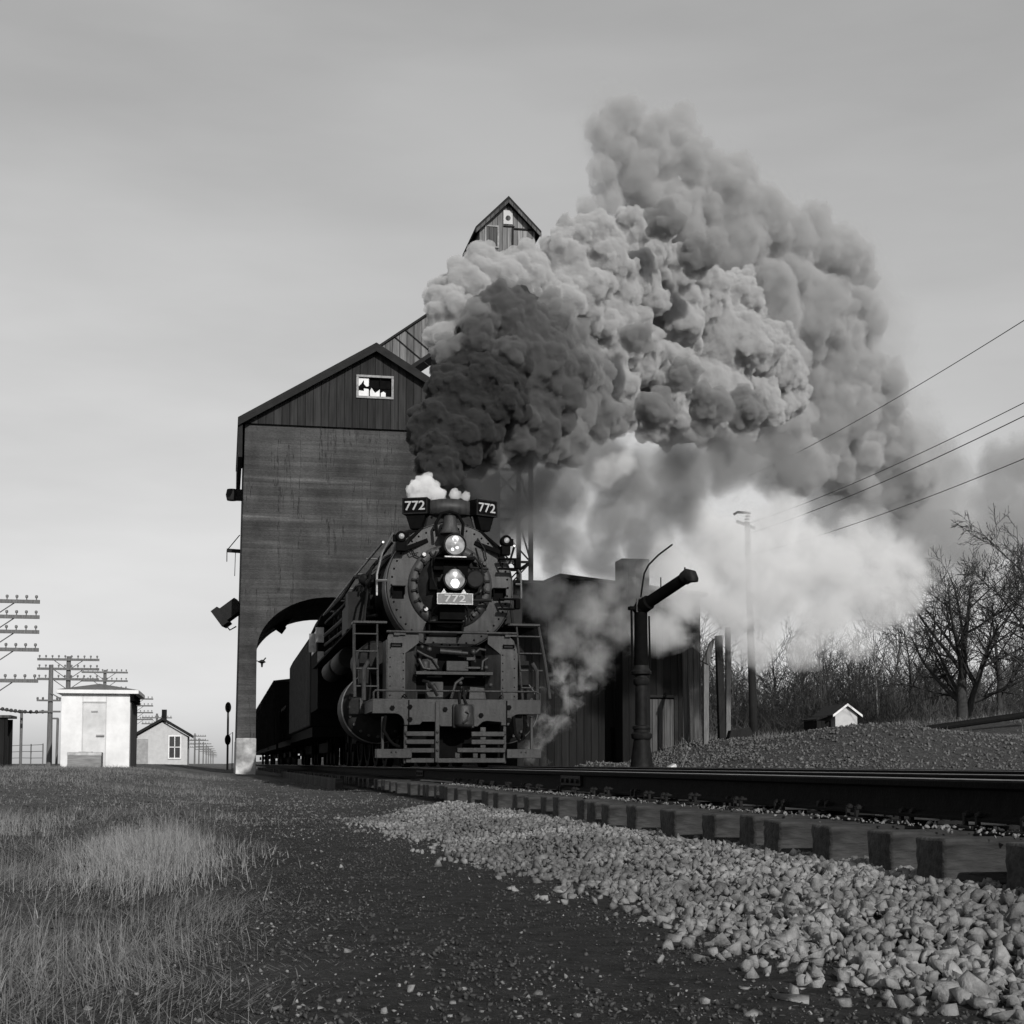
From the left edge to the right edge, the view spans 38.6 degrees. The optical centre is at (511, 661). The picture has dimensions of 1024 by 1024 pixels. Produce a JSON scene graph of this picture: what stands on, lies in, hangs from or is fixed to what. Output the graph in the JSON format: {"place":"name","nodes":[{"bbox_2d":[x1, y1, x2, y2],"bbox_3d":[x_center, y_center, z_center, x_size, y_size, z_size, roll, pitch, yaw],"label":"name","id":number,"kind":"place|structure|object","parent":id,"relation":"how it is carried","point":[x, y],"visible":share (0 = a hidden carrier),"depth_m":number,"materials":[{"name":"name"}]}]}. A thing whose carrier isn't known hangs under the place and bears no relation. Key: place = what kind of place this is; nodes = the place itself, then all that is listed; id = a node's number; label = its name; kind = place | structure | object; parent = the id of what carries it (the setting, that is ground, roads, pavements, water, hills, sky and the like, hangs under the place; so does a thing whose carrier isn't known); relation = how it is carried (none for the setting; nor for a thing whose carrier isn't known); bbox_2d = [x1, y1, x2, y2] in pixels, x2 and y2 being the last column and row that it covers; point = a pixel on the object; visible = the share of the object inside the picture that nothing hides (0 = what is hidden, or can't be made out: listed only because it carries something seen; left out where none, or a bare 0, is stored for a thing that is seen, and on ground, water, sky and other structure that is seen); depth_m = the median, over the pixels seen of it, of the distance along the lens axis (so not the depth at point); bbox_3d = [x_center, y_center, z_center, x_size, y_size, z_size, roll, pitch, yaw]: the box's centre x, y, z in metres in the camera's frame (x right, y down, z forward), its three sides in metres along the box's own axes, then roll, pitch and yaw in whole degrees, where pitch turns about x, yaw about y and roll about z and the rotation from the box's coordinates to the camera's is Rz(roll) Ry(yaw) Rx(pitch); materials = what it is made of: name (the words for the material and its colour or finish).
{"place":"outdoors","nodes":[
{"label":"outdoors","id":0,"kind":"place"},
{"bbox_2d":[0,764,315,882],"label":"dry grass","id":1,"kind":"structure","parent":0,"point":[72,767],"depth_m":21.47,"materials":[{"name":"plant"}]},
{"bbox_2d":[335,800,672,856],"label":"ballast gravel","id":2,"kind":"structure","parent":0,"point":[483,829],"depth_m":10.85,"materials":[{"name":"gravel"}]},
{"bbox_2d":[0,718,1023,1023],"bbox_3d":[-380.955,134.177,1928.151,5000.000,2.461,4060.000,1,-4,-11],"label":"ground","id":3,"kind":"structure","parent":0,"point":[658,976],"depth_m":4.73,"materials":[{"name":"soil"}]},
{"bbox_2d":[0,715,16,767],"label":"open shelter","id":4,"kind":"object","parent":3,"relation":"on","point":[6,732],"visible":0.77,"depth_m":42.02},
{"bbox_2d":[0,595,39,690],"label":"telegraph pole","id":5,"kind":"object","parent":3,"relation":"on","point":[16,631],"visible":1,"depth_m":49.17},
{"bbox_2d":[19,710,22,765],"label":"fence post","id":6,"kind":"object","parent":3,"relation":"on","point":[21,738],"visible":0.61,"depth_m":51.90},
{"bbox_2d":[0,707,47,713],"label":"knobbed cable","id":7,"kind":"object","parent":6,"relation":"attached to","point":[18,711],"visible":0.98,"depth_m":51.47,"materials":[{"name":"metal"}]},
{"bbox_2d":[36,665,60,765],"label":"service pole","id":8,"kind":"object","parent":3,"relation":"on","point":[50,700],"visible":0.97,"depth_m":49.91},
{"bbox_2d":[53,718,58,765],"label":"fence post","id":9,"kind":"object","parent":3,"relation":"on","point":[57,737],"visible":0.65,"depth_m":52.90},
{"bbox_2d":[37,655,98,687],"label":"telegraph pole","id":10,"kind":"object","parent":3,"relation":"on","point":[68,676],"visible":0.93,"depth_m":75.02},
{"bbox_2d":[67,752,102,767],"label":"wooden crate","id":11,"kind":"object","parent":3,"relation":"on","point":[82,759],"visible":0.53,"depth_m":44.50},
{"bbox_2d":[56,684,144,767],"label":"white booth","id":12,"kind":"object","parent":3,"relation":"on","point":[99,718],"visible":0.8,"depth_m":45.99,"materials":[{"name":"paint"}]},
{"bbox_2d":[83,703,105,766],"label":"booth door","id":13,"kind":"structure","parent":12,"relation":"in","point":[93,713],"depth_m":45.93,"materials":[{"name":"paint"}]},
{"bbox_2d":[81,669,127,687],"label":"telegraph pole","id":14,"kind":"object","parent":3,"relation":"on","point":[104,680],"visible":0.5,"depth_m":100.05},
{"bbox_2d":[0,834,284,1023],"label":"dry grass","id":15,"kind":"structure","parent":3,"relation":"on","point":[37,966],"depth_m":3.79,"materials":[{"name":"plant"}]},
{"bbox_2d":[137,696,152,722],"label":"telegraph pole","id":16,"kind":"object","parent":3,"relation":"on","point":[148,698],"visible":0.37,"depth_m":126.03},
{"bbox_2d":[0,806,303,929],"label":"dry grass","id":17,"kind":"structure","parent":3,"relation":"on","point":[139,867],"depth_m":7.52,"materials":[{"name":"plant"}]},
{"bbox_2d":[136,710,193,764],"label":"house","id":18,"kind":"structure","parent":3,"relation":"on","point":[160,741],"depth_m":117.82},
{"bbox_2d":[136,739,147,763],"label":"house door","id":19,"kind":"structure","parent":18,"relation":"in","point":[142,744],"depth_m":117.43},
{"bbox_2d":[168,735,180,758],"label":"window","id":20,"kind":"structure","parent":18,"relation":"in","point":[174,741],"depth_m":117.92,"materials":[{"name":"white glass"}]},
{"bbox_2d":[189,733,205,763],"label":"telegraph pole","id":21,"kind":"object","parent":3,"relation":"on","point":[194,740],"visible":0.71,"depth_m":204.59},
{"bbox_2d":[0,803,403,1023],"bbox_3d":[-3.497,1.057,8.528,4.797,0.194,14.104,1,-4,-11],"label":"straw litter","id":22,"kind":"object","parent":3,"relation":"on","point":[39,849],"visible":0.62,"depth_m":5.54,"materials":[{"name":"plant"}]},
{"bbox_2d":[0,767,423,832],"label":"grass","id":23,"kind":"structure","parent":3,"relation":"on","point":[263,800],"depth_m":19.66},
{"bbox_2d":[225,702,232,769],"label":"railway signal","id":24,"kind":"object","parent":3,"relation":"on","point":[227,736],"visible":0.96,"depth_m":91.85,"materials":[{"name":"metal"}]},
{"bbox_2d":[309,775,323,785],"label":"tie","id":25,"kind":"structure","parent":3,"relation":"on","point":[314,779],"depth_m":35.26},
{"bbox_2d":[320,777,342,789],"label":"tie","id":26,"kind":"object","parent":3,"relation":"on","point":[331,783],"depth_m":29.74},
{"bbox_2d":[211,342,508,773],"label":"coaling tower","id":27,"kind":"structure","parent":3,"relation":"on","point":[337,463],"depth_m":56.71,"materials":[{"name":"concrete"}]},
{"bbox_2d":[356,374,393,399],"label":"window frame","id":28,"kind":"structure","parent":27,"relation":"in","point":[370,388],"depth_m":57.12,"materials":[{"name":"metal"}]},
{"bbox_2d":[380,276,505,370],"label":"conveyor gallery","id":29,"kind":"object","parent":27,"relation":"on","point":[443,329],"visible":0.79,"depth_m":61.29,"materials":[{"name":"metal"}]},
{"bbox_2d":[383,780,439,789],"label":"rail tie","id":30,"kind":"object","parent":3,"relation":"on","point":[385,784],"visible":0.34,"depth_m":25.08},
{"bbox_2d":[389,781,439,791],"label":"rail tie","id":31,"kind":"object","parent":3,"relation":"on","point":[392,786],"visible":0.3,"depth_m":23.80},
{"bbox_2d":[395,781,452,793],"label":"rail tie","id":32,"kind":"object","parent":3,"relation":"on","point":[401,788],"visible":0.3,"depth_m":22.79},
{"bbox_2d":[408,783,449,795],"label":"rail tie","id":33,"kind":"object","parent":3,"relation":"on","point":[412,789],"visible":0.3,"depth_m":21.70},
{"bbox_2d":[426,778,461,797],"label":"rail tie","id":34,"kind":"object","parent":3,"relation":"on","point":[429,790],"visible":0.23,"depth_m":20.07,"materials":[{"name":"black paint"}]},
{"bbox_2d":[261,764,1023,779],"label":"rail","id":35,"kind":"object","parent":34,"relation":"on","point":[968,776],"depth_m":12.36,"materials":[{"name":"metal"}]},
{"bbox_2d":[256,703,299,764],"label":"freight car","id":36,"kind":"object","parent":35,"relation":"on","point":[258,726],"visible":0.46,"depth_m":105.05,"materials":[{"name":"metal"}]},
{"bbox_2d":[260,694,304,764],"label":"freight car","id":37,"kind":"object","parent":35,"relation":"on","point":[263,747],"visible":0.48,"depth_m":91.47,"materials":[{"name":"metal"}]},
{"bbox_2d":[266,679,322,764],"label":"freight car","id":38,"kind":"object","parent":35,"relation":"on","point":[277,692],"visible":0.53,"depth_m":74.41,"materials":[{"name":"metal"}]},
{"bbox_2d":[276,702,345,764],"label":"freight car","id":39,"kind":"object","parent":35,"relation":"on","point":[283,738],"visible":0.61,"depth_m":60.11,"materials":[{"name":"metal"}]},
{"bbox_2d":[289,639,398,765],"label":"tender","id":40,"kind":"object","parent":35,"relation":"on","point":[317,728],"visible":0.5,"depth_m":45.44,"materials":[{"name":"metal"}]},
{"bbox_2d":[309,497,550,766],"bbox_3d":[-2.525,-0.054,33.737,3.756,4.950,16.792,1,-4,-11],"label":"steam locomotive","id":41,"kind":"object","parent":35,"relation":"on","point":[416,650],"visible":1,"depth_m":26.60,"materials":[{"name":"metal"}]},
{"bbox_2d":[408,545,491,627],"bbox_3d":[-1.116,-1.375,26.663,1.550,1.550,0.165,1,-4,-11],"label":"smokebox door","id":42,"kind":"structure","parent":41,"relation":"in","point":[421,598],"depth_m":26.59,"materials":[{"name":"black paint"}]},
{"bbox_2d":[444,780,502,800],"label":"rail tie","id":43,"kind":"object","parent":3,"relation":"on","point":[448,793],"visible":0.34,"depth_m":18.04,"materials":[{"name":"black paint"}]},
{"bbox_2d":[454,781,500,801],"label":"rail tie","id":44,"kind":"object","parent":3,"relation":"on","point":[460,794],"visible":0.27,"depth_m":17.38,"materials":[{"name":"grey wood"}]},
{"bbox_2d":[5,788,955,1023],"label":"scattered pebbles","id":45,"kind":"object","parent":3,"relation":"on","point":[384,1010],"visible":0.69,"depth_m":3.66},
{"bbox_2d":[463,196,541,580],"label":"elevator headhouse","id":46,"kind":"structure","parent":3,"relation":"on","point":[500,246],"depth_m":62.39,"materials":[{"name":"metal"}]},
{"bbox_2d":[0,802,1013,1023],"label":"clinker","id":47,"kind":"object","parent":3,"relation":"on","point":[466,994],"visible":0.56,"depth_m":4.45,"materials":[{"name":"gravel"}]},
{"bbox_2d":[467,782,555,803],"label":"rail tie","id":48,"kind":"object","parent":3,"relation":"on","point":[473,795],"visible":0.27,"depth_m":16.21,"materials":[{"name":"black paint"}]},
{"bbox_2d":[484,783,570,805],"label":"rail tie","id":49,"kind":"object","parent":3,"relation":"on","point":[488,797],"visible":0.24,"depth_m":15.19,"materials":[{"name":"black paint"}]},
{"bbox_2d":[493,784,589,808],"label":"rail tie","id":50,"kind":"object","parent":3,"relation":"on","point":[502,799],"visible":0.24,"depth_m":14.56,"materials":[{"name":"black paint"}]},
{"bbox_2d":[512,785,587,810],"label":"rail tie","id":51,"kind":"object","parent":3,"relation":"on","point":[518,802],"visible":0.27,"depth_m":13.99,"materials":[{"name":"black paint"}]},
{"bbox_2d":[523,787,598,813],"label":"rail tie","id":52,"kind":"object","parent":3,"relation":"on","point":[532,804],"visible":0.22,"depth_m":13.00,"materials":[{"name":"black paint"}]},
{"bbox_2d":[540,787,598,814],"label":"rail tie","id":53,"kind":"object","parent":3,"relation":"on","point":[546,804],"visible":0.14,"depth_m":12.59,"materials":[{"name":"black paint"}]},
{"bbox_2d":[553,786,629,818],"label":"rail tie","id":54,"kind":"object","parent":3,"relation":"on","point":[563,806],"visible":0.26,"depth_m":12.08,"materials":[{"name":"black paint"}]},
{"bbox_2d":[488,573,707,765],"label":"shed","id":55,"kind":"structure","parent":3,"relation":"on","point":[573,616],"depth_m":46.58,"materials":[{"name":"wood"}]},
{"bbox_2d":[650,695,677,751],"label":"plank door","id":56,"kind":"structure","parent":55,"relation":"in","point":[663,712],"depth_m":46.85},
{"bbox_2d":[615,558,649,762],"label":"square flue","id":57,"kind":"object","parent":3,"relation":"on","point":[628,577],"visible":0.5,"depth_m":45.59,"materials":[{"name":"metal"}]},
{"bbox_2d":[577,788,697,819],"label":"rail tie","id":58,"kind":"object","parent":3,"relation":"on","point":[581,809],"visible":0.21,"depth_m":11.49,"materials":[{"name":"black paint"}]},
{"bbox_2d":[256,764,1023,824],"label":"rail","id":59,"kind":"object","parent":58,"relation":"on","point":[998,801],"visible":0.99,"depth_m":8.50,"materials":[{"name":"metal"}]},
{"bbox_2d":[587,791,710,823],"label":"rail tie","id":60,"kind":"object","parent":3,"relation":"on","point":[594,809],"visible":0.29,"depth_m":10.84,"materials":[{"name":"black paint"}]},
{"bbox_2d":[601,792,701,826],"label":"rail tie","id":61,"kind":"object","parent":3,"relation":"on","point":[614,814],"visible":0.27,"depth_m":10.32,"materials":[{"name":"black paint"}]},
{"bbox_2d":[286,764,1023,774],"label":"rail","id":62,"kind":"object","parent":3,"relation":"on","point":[897,771],"depth_m":18.39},
{"bbox_2d":[628,544,698,766],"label":"water column","id":63,"kind":"structure","parent":3,"relation":"on","point":[641,736],"depth_m":36.58,"materials":[{"name":"metal"}]},
{"bbox_2d":[310,764,1023,770],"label":"rail","id":64,"kind":"object","parent":3,"relation":"on","point":[797,768],"depth_m":22.15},
{"bbox_2d":[626,792,788,830],"bbox_3d":[2.072,1.042,10.174,2.610,0.267,0.233,1,-5,-13],"label":"rail tie","id":65,"kind":"object","parent":3,"relation":"on","point":[646,817],"visible":0.24,"depth_m":9.81,"materials":[{"name":"black paint"}]},
{"bbox_2d":[702,638,714,744],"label":"timber post","id":66,"kind":"object","parent":3,"relation":"on","point":[705,694],"visible":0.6,"depth_m":43.98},
{"bbox_2d":[714,635,725,738],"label":"timber post","id":67,"kind":"object","parent":3,"relation":"on","point":[720,697],"visible":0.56,"depth_m":44.98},
{"bbox_2d":[664,796,785,839],"bbox_3d":[2.232,0.972,9.144,2.610,0.266,0.233,1,-5,-11],"label":"rail tie","id":68,"kind":"object","parent":3,"relation":"on","point":[685,823],"visible":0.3,"depth_m":8.81,"materials":[{"name":"black paint"}]},
{"bbox_2d":[436,783,1019,838],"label":"stone chips","id":69,"kind":"object","parent":3,"relation":"on","point":[942,827],"visible":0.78,"depth_m":8.19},
{"bbox_2d":[725,627,730,735],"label":"timber post","id":70,"kind":"object","parent":3,"relation":"on","point":[728,678],"visible":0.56,"depth_m":46.01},
{"bbox_2d":[660,796,800,832],"bbox_3d":[2.260,1.018,9.687,2.609,0.267,0.232,1,-4,-12],"label":"rail tie","id":71,"kind":"object","parent":3,"relation":"on","point":[662,818],"visible":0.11,"depth_m":9.48,"materials":[{"name":"black paint"}]},
{"bbox_2d":[726,727,753,738],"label":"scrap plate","id":72,"kind":"object","parent":3,"relation":"on","point":[744,732],"visible":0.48,"depth_m":43.82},
{"bbox_2d":[733,511,757,735],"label":"utility pole","id":73,"kind":"object","parent":3,"relation":"on","point":[753,724],"visible":0.97,"depth_m":57.12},
{"bbox_2d":[749,320,1023,475],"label":"overhead wire","id":74,"kind":"object","parent":73,"relation":"attached to","point":[904,393],"visible":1,"depth_m":38.60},
{"bbox_2d":[750,403,1023,522],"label":"overhead wire","id":75,"kind":"object","parent":73,"relation":"attached to","point":[897,463],"visible":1,"depth_m":39.12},
{"bbox_2d":[750,458,1023,554],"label":"overhead wire","id":76,"kind":"object","parent":73,"relation":"attached to","point":[902,506],"visible":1,"depth_m":39.36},
{"bbox_2d":[751,416,1023,532],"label":"overhead wire","id":77,"kind":"object","parent":73,"relation":"attached to","point":[901,473],"visible":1,"depth_m":39.71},
{"bbox_2d":[702,799,823,842],"bbox_3d":[2.398,0.945,8.700,2.609,0.266,0.233,1,-5,-12],"label":"rail tie","id":78,"kind":"object","parent":3,"relation":"on","point":[721,827],"visible":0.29,"depth_m":8.34,"materials":[{"name":"black paint"}]},
{"bbox_2d":[730,608,816,713],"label":"bare tree","id":79,"kind":"object","parent":3,"relation":"on","point":[770,648],"visible":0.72,"depth_m":82.59,"materials":[{"name":"grey plant"}]},
{"bbox_2d":[771,993,808,1003],"bbox_3d":[0.644,0.784,3.396,0.090,0.013,0.089,-1,-4,12],"label":"stone","id":80,"kind":"object","parent":3,"relation":"on","point":[800,998],"visible":1,"depth_m":3.40,"materials":[{"name":"stone"}]},
{"bbox_2d":[575,721,1023,769],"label":"rubble","id":81,"kind":"object","parent":3,"relation":"on","point":[730,753],"visible":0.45,"depth_m":36.75,"materials":[{"name":"gravel"}]},
{"bbox_2d":[772,632,832,705],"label":"bare tree","id":82,"kind":"object","parent":3,"relation":"on","point":[800,663],"visible":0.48,"depth_m":80.56,"materials":[{"name":"grey plant"}]},
{"bbox_2d":[782,619,861,696],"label":"bare tree","id":83,"kind":"object","parent":3,"relation":"on","point":[825,647],"visible":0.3,"depth_m":95.03,"materials":[{"name":"grey plant"}]},
{"bbox_2d":[802,703,862,731],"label":"hut","id":84,"kind":"object","parent":3,"relation":"on","point":[838,715],"visible":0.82,"depth_m":60.19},
{"bbox_2d":[739,799,930,846],"bbox_3d":[2.545,0.906,8.178,2.609,0.266,0.232,1,-3,-11],"label":"rail tie","id":85,"kind":"object","parent":3,"relation":"on","point":[752,828],"visible":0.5,"depth_m":7.90,"materials":[{"name":"black paint"}]},
{"bbox_2d":[652,712,1023,754],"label":"dry grass","id":86,"kind":"structure","parent":3,"relation":"on","point":[766,734],"depth_m":54.57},
{"bbox_2d":[815,624,877,702],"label":"bare tree","id":87,"kind":"object","parent":3,"relation":"on","point":[851,659],"visible":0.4,"depth_m":92.93,"materials":[{"name":"grey plant"}]},
{"bbox_2d":[700,603,1023,734],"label":"sapling thicket","id":88,"kind":"object","parent":3,"relation":"on","point":[822,686],"visible":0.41,"depth_m":72.13,"materials":[{"name":"plant"}]},
{"bbox_2d":[701,694,1023,737],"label":"brush","id":89,"kind":"object","parent":3,"relation":"on","point":[795,725],"visible":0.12,"depth_m":66.89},
{"bbox_2d":[763,803,981,852],"bbox_3d":[2.586,0.878,7.657,2.608,0.267,0.232,1,-3,-11],"label":"rail tie","id":90,"kind":"object","parent":3,"relation":"on","point":[785,835],"visible":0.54,"depth_m":7.34,"materials":[{"name":"black paint"}]},
{"bbox_2d":[836,582,921,716],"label":"bare tree","id":91,"kind":"object","parent":3,"relation":"on","point":[878,615],"visible":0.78,"depth_m":70.18,"materials":[{"name":"grey plant"}]},
{"bbox_2d":[829,587,954,712],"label":"bare tree","id":92,"kind":"object","parent":3,"relation":"on","point":[882,650],"visible":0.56,"depth_m":72.24,"materials":[{"name":"grey plant"}]},
{"bbox_2d":[861,579,936,698],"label":"bare tree","id":93,"kind":"object","parent":3,"relation":"on","point":[902,618],"visible":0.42,"depth_m":75.13,"materials":[{"name":"black plant"}]},
{"bbox_2d":[811,807,1001,861],"bbox_3d":[2.738,0.845,7.183,2.610,0.267,0.233,1,-4,-11],"label":"rail tie","id":94,"kind":"object","parent":3,"relation":"on","point":[834,842],"visible":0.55,"depth_m":6.86,"materials":[{"name":"black paint"}]},
{"bbox_2d":[860,542,1023,718],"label":"bare tree","id":95,"kind":"object","parent":3,"relation":"on","point":[958,695],"visible":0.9,"depth_m":58.00,"materials":[{"name":"black plant"}]},
{"bbox_2d":[867,811,1019,869],"bbox_3d":[2.849,0.800,6.562,2.609,0.267,0.232,1,-5,-12],"label":"rail tie","id":96,"kind":"object","parent":3,"relation":"on","point":[890,849],"visible":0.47,"depth_m":6.24,"materials":[{"name":"black paint"}]},
{"bbox_2d":[916,816,1023,884],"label":"rail tie","id":97,"kind":"object","parent":3,"relation":"on","point":[973,858],"visible":0.85,"depth_m":5.58,"materials":[{"name":"black paint"}]},
{"bbox_2d":[923,712,1023,729],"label":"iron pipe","id":98,"kind":"object","parent":3,"relation":"on","point":[984,720],"visible":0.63,"depth_m":50.07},
{"bbox_2d":[965,996,999,1007],"bbox_3d":[1.065,0.771,3.288,0.070,0.030,0.056,2,-5,-29],"label":"stone","id":99,"kind":"object","parent":3,"relation":"on","point":[995,1002],"visible":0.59,"depth_m":3.28,"materials":[{"name":"stone"}]},
{"bbox_2d":[943,579,1023,714],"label":"bare tree","id":100,"kind":"object","parent":3,"relation":"on","point":[1000,696],"visible":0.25,"depth_m":65.98,"materials":[{"name":"black plant"}]},
{"bbox_2d":[950,503,1023,667],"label":"bare tree","id":101,"kind":"object","parent":3,"relation":"on","point":[1015,604],"visible":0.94,"depth_m":55.35,"materials":[{"name":"black plant"}]},
{"bbox_2d":[1005,842,1023,890],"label":"rail tie","id":102,"kind":"object","parent":3,"relation":"on","point":[1014,860],"visible":0.78,"depth_m":5.24,"materials":[{"name":"black paint"}]},
{"bbox_2d":[0,0,1023,763],"label":"sky","id":103,"kind":"structure","parent":0,"point":[764,225],"materials":[{"name":"grey"}]},
{"bbox_2d":[433,834,1023,1023],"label":"ballast gravel","id":104,"kind":"structure","parent":0,"point":[806,904],"depth_m":4.86,"materials":[{"name":"gravel"}]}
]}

